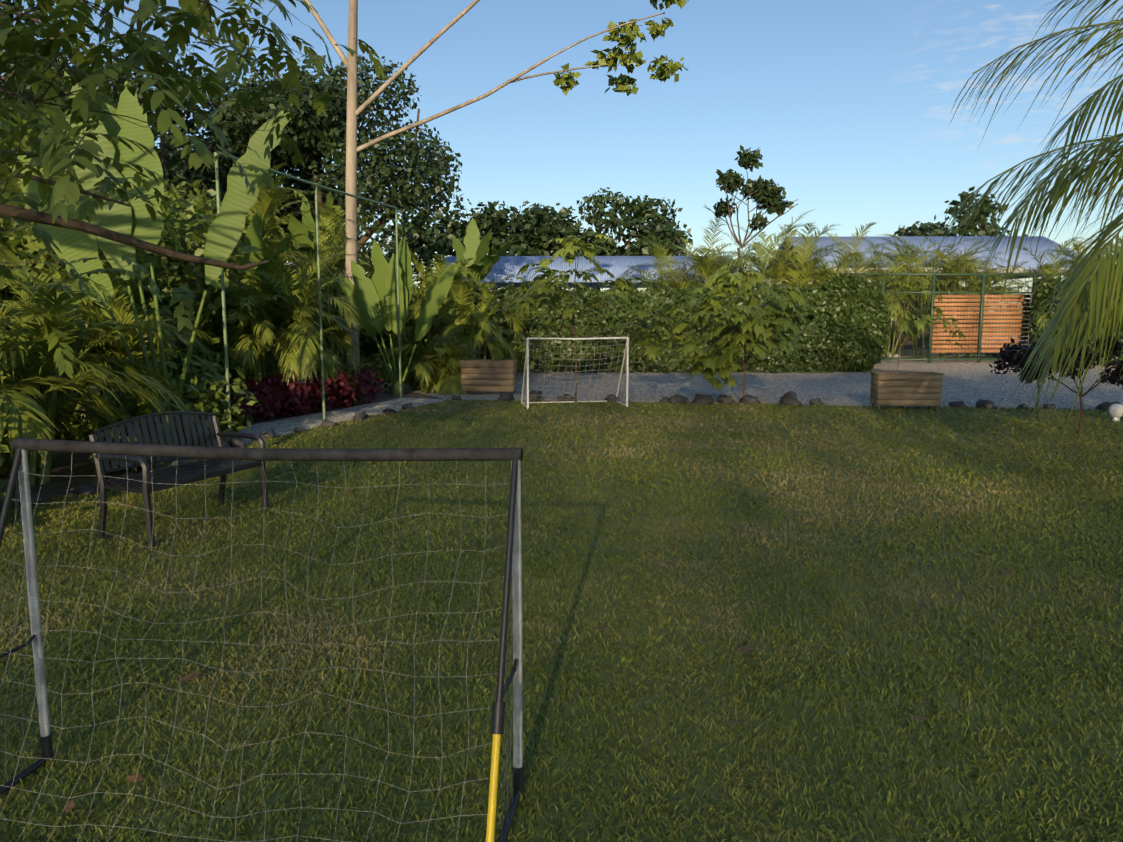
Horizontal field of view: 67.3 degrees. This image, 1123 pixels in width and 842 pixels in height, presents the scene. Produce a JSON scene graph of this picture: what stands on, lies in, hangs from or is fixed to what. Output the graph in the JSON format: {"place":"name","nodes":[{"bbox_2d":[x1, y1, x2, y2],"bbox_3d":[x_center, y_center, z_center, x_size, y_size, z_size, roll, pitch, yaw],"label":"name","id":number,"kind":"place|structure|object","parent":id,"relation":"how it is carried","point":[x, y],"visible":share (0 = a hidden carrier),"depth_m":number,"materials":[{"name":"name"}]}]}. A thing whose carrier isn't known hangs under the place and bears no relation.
{"place":"outdoors","nodes":[
{"label":"outdoors","id":0,"kind":"place"},
{"bbox_2d":[178,398,449,447],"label":"garden path","id":1,"kind":"structure","parent":0,"point":[287,425],"depth_m":13.17,"materials":[{"name":"grey concrete"}]},
{"bbox_2d":[214,151,401,446],"bbox_3d":[-3.555,-1.820,12.971,0.044,3.570,5.907,1,8,10],"label":"metal trellis frame","id":2,"kind":"object","parent":1,"relation":"on","point":[315,185],"visible":0.75,"depth_m":12.51,"materials":[{"name":"green metal"}]},
{"bbox_2d":[0,319,1122,841],"bbox_3d":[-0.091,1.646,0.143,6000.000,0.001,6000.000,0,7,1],"label":"lawn","id":3,"kind":"structure","parent":0,"point":[650,761],"depth_m":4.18,"materials":[{"name":"green plant"}]},
{"bbox_2d":[88,411,268,546],"bbox_3d":[-2.924,0.380,6.553,0.554,0.867,1.226,3,8,21],"label":"garden bench","id":4,"kind":"object","parent":3,"relation":"on","point":[195,471],"visible":0.9,"depth_m":6.47,"materials":[{"name":"black metal"}]},
{"bbox_2d":[0,376,442,511],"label":"soil bed","id":5,"kind":"object","parent":3,"relation":"on","point":[81,473],"visible":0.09,"depth_m":8.92,"materials":[{"name":"brown soil"}]},
{"bbox_2d":[0,37,60,192],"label":"tree","id":6,"kind":"object","parent":5,"relation":"on","point":[4,77],"visible":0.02,"depth_m":17.78,"materials":[{"name":"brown plant"}]},
{"bbox_2d":[0,0,79,182],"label":"dark tree leaves","id":7,"kind":"object","parent":6,"relation":"attached to","point":[17,5],"visible":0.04,"depth_m":17.91,"materials":[{"name":"green plant"}]},
{"bbox_2d":[1,59,274,200],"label":"tree","id":8,"kind":"object","parent":5,"relation":"on","point":[168,140],"depth_m":39.32,"materials":[{"name":"green plant"}]},
{"bbox_2d":[0,0,384,379],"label":"overhead tree","id":9,"kind":"object","parent":5,"relation":"on","point":[48,150],"depth_m":5.49,"materials":[{"name":"green plant"}]},
{"bbox_2d":[161,133,272,212],"bbox_3d":[-14.009,-5.293,26.308,6.889,7.027,8.938,2,8,18],"label":"tree","id":10,"kind":"object","parent":5,"relation":"on","point":[186,169],"visible":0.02,"depth_m":24.46,"materials":[{"name":"brown plant"}]},
{"bbox_2d":[1,33,280,214],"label":"dark tree leaves","id":11,"kind":"object","parent":10,"relation":"attached to","point":[190,125],"visible":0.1,"depth_m":25.52,"materials":[{"name":"green plant"}]},
{"bbox_2d":[94,364,386,430],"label":"red-leaved shrubs","id":12,"kind":"object","parent":5,"relation":"on","point":[288,398],"visible":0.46,"depth_m":13.40,"materials":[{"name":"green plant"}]},
{"bbox_2d":[0,68,518,443],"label":"banana plants","id":13,"kind":"object","parent":5,"relation":"on","point":[374,300],"depth_m":9.77,"materials":[{"name":"green plant"}]},
{"bbox_2d":[165,108,449,274],"bbox_3d":[-8.105,-6.614,29.655,10.374,8.822,6.837,3,8,20],"label":"tree","id":14,"kind":"object","parent":5,"relation":"on","point":[368,234],"visible":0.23,"depth_m":29.01,"materials":[{"name":"brown plant"}]},
{"bbox_2d":[154,55,462,251],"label":"dark tree leaves","id":15,"kind":"object","parent":14,"relation":"attached to","point":[306,122],"visible":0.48,"depth_m":27.04,"materials":[{"name":"green plant"}]},
{"bbox_2d":[281,165,481,286],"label":"tree","id":16,"kind":"object","parent":5,"relation":"on","point":[448,228],"depth_m":49.23,"materials":[{"name":"green plant"}]},
{"bbox_2d":[304,0,688,373],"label":"tall tree","id":17,"kind":"object","parent":5,"relation":"on","point":[353,113],"depth_m":17.57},
{"bbox_2d":[0,438,523,841],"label":"soccer goal","id":18,"kind":"object","parent":3,"relation":"on","point":[514,456],"visible":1,"depth_m":2.81,"materials":[{"name":"black metal"}]},
{"bbox_2d":[0,100,536,500],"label":"palm plants","id":19,"kind":"object","parent":3,"relation":"on","point":[197,381],"visible":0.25,"depth_m":12.56,"materials":[{"name":"green plant"}]},
{"bbox_2d":[278,282,840,372],"bbox_3d":[-0.680,-2.560,23.642,16.517,2.576,2.404,0,7,1],"label":"hedge","id":20,"kind":"object","parent":3,"relation":"on","point":[819,353],"depth_m":22.79,"materials":[{"name":"green plant"}]},
{"bbox_2d":[803,273,891,371],"bbox_3d":[7.901,-2.589,23.537,2.568,3.040,2.233,0,7,1],"label":"bush","id":21,"kind":"object","parent":20,"relation":"attached to","point":[878,337],"depth_m":22.77,"materials":[{"name":"green plant"}]},
{"bbox_2d":[14,389,1119,505],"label":"border rocks","id":22,"kind":"object","parent":3,"relation":"on","point":[789,398],"visible":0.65,"depth_m":14.60,"materials":[{"name":"grey stone"}]},
{"bbox_2d":[521,337,628,408],"bbox_3d":[0.214,-0.879,14.859,1.786,1.216,0.830,-1,8,-10],"label":"soccer goal","id":23,"kind":"object","parent":3,"relation":"on","point":[526,365],"visible":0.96,"depth_m":14.65,"materials":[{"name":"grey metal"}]},
{"bbox_2d":[64,415,1122,812],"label":"fallen leaves","id":24,"kind":"object","parent":3,"relation":"on","point":[68,807],"visible":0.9,"depth_m":3.75,"materials":[{"name":"brown plant"}]},
{"bbox_2d":[501,234,690,402],"bbox_3d":[0.584,-1.782,14.927,3.450,2.991,2.957,0,7,1],"label":"young tree","id":25,"kind":"object","parent":3,"relation":"on","point":[526,299],"depth_m":15.05,"materials":[{"name":"green plant"}]},
{"bbox_2d":[870,371,944,409],"bbox_3d":[5.881,-0.520,14.423,1.100,0.618,0.460,1,7,4],"label":"wood box","id":26,"kind":"object","parent":3,"relation":"on","point":[906,388],"visible":1,"depth_m":14.21,"materials":[{"name":"wood"}]},
{"bbox_2d":[934,0,1122,441],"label":"palm","id":27,"kind":"object","parent":3,"relation":"on","point":[1097,282],"visible":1,"depth_m":7.61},
{"bbox_2d":[1027,273,1122,365],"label":"hedge","id":28,"kind":"object","parent":3,"relation":"on","point":[1042,293],"depth_m":26.11,"materials":[{"name":"green plant"}]},
{"bbox_2d":[1033,362,1117,434],"bbox_3d":[6.964,-0.399,11.238,1.020,1.201,1.042,0,7,1],"label":"purple shrub stem","id":29,"kind":"object","parent":3,"relation":"on","point":[1081,394],"visible":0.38,"depth_m":11.31,"materials":[{"name":"brown plant"}]},
{"bbox_2d":[1014,336,1122,389],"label":"purple shrub leaves","id":30,"kind":"object","parent":29,"relation":"on","point":[1112,379],"visible":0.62,"depth_m":11.04,"materials":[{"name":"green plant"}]},
{"bbox_2d":[1108,404,1122,421],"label":"globe lamp","id":31,"kind":"object","parent":3,"relation":"on","point":[1115,411],"visible":0.96,"depth_m":12.70,"materials":[{"name":"white glass"}]},
{"bbox_2d":[0,0,1122,311],"label":"sky","id":32,"kind":"structure","parent":0,"point":[847,105],"materials":[{"name":"blue"}]},
{"bbox_2d":[618,265,806,396],"bbox_3d":[2.652,-1.550,15.236,3.238,2.453,3.048,0,7,1],"label":"young tree","id":33,"kind":"object","parent":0,"point":[759,322],"depth_m":14.49,"materials":[{"name":"green plant"}]},
{"bbox_2d":[369,335,1122,408],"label":"gravel yard","id":34,"kind":"structure","parent":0,"point":[969,383],"depth_m":18.66,"materials":[{"name":"grey gravel"}]},
{"bbox_2d":[460,359,517,393],"bbox_3d":[-1.452,-0.883,16.986,1.100,0.678,0.490,1,7,5],"label":"wood box","id":35,"kind":"object","parent":34,"relation":"on","point":[488,375],"visible":0.96,"depth_m":16.75,"materials":[{"name":"wood"}]},
{"bbox_2d":[593,218,682,288],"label":"tree trunk","id":36,"kind":"object","parent":34,"relation":"on","point":[629,242],"visible":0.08,"depth_m":50.60,"materials":[{"name":"brown plant"}]},
{"bbox_2d":[568,187,692,290],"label":"tree leaves","id":37,"kind":"object","parent":36,"relation":"attached to","point":[657,227],"visible":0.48,"depth_m":52.31,"materials":[{"name":"green plant"}]},
{"bbox_2d":[881,284,965,368],"bbox_3d":[9.966,-2.716,24.390,3.093,2.406,2.138,-2,8,-17],"label":"tree","id":38,"kind":"object","parent":34,"relation":"on","point":[918,325],"depth_m":24.18,"materials":[{"name":"green plant"}]},
{"bbox_2d":[772,268,1075,354],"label":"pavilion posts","id":39,"kind":"object","parent":34,"relation":"on","point":[1016,272],"visible":0.06,"depth_m":29.75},
{"bbox_2d":[855,273,1060,362],"bbox_3d":[12.674,-3.292,27.097,6.797,2.850,0.070,-1,7,-4],"label":"green metal fence","id":40,"kind":"object","parent":34,"relation":"on","point":[980,322],"visible":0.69,"depth_m":27.08,"materials":[{"name":"green metal"}]},
{"bbox_2d":[931,295,1050,352],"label":"wooden gate slats","id":41,"kind":"object","parent":40,"relation":"attached to","point":[939,348],"visible":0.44,"depth_m":27.24,"materials":[{"name":"brown wood"}]},
{"bbox_2d":[894,186,1026,286],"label":"tree","id":42,"kind":"object","parent":34,"relation":"on","point":[927,227],"depth_m":43.52,"materials":[{"name":"green plant"}]},
{"bbox_2d":[1006,347,1049,406],"bbox_3d":[8.196,-0.753,14.537,1.044,1.054,0.981,-3,8,-23],"label":"trunk","id":43,"kind":"object","parent":34,"relation":"on","point":[1038,391],"visible":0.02,"depth_m":14.57,"materials":[{"name":"brown plant"}]},
{"bbox_2d":[989,337,1099,374],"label":"purple shrub leaves","id":44,"kind":"object","parent":43,"relation":"on","point":[1008,354],"visible":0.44,"depth_m":14.39,"materials":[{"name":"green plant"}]},
{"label":"shed","id":45,"kind":"object","parent":34,"relation":"on","visible":0},
{"bbox_2d":[438,256,742,287],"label":"shed roof","id":46,"kind":"structure","parent":45,"relation":"on","point":[503,267],"depth_m":40.46,"materials":[{"name":"metal"}]},
{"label":"tree trunk","id":47,"kind":"object","parent":34,"relation":"on","visible":0},
{"bbox_2d":[452,201,583,289],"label":"tree leaves","id":48,"kind":"object","parent":47,"relation":"on","point":[529,234],"visible":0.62,"depth_m":49.41,"materials":[{"name":"green plant"}]},
{"bbox_2d":[704,145,797,272],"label":"thin tree","id":49,"kind":"object","parent":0,"point":[730,179],"depth_m":48.08,"materials":[{"name":"green plant"}]},
{"bbox_2d":[765,236,1092,279],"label":"pavilion roof","id":50,"kind":"structure","parent":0,"point":[916,240],"depth_m":32.44,"materials":[{"name":"grey metal"}]},
{"bbox_2d":[888,287,980,345],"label":"pavilion wall","id":51,"kind":"structure","parent":0,"point":[926,338],"depth_m":38.04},
{"bbox_2d":[881,346,1001,357],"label":"pavilion slab","id":52,"kind":"structure","parent":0,"point":[908,350],"depth_m":30.64,"materials":[{"name":"grey concrete"}]}
]}

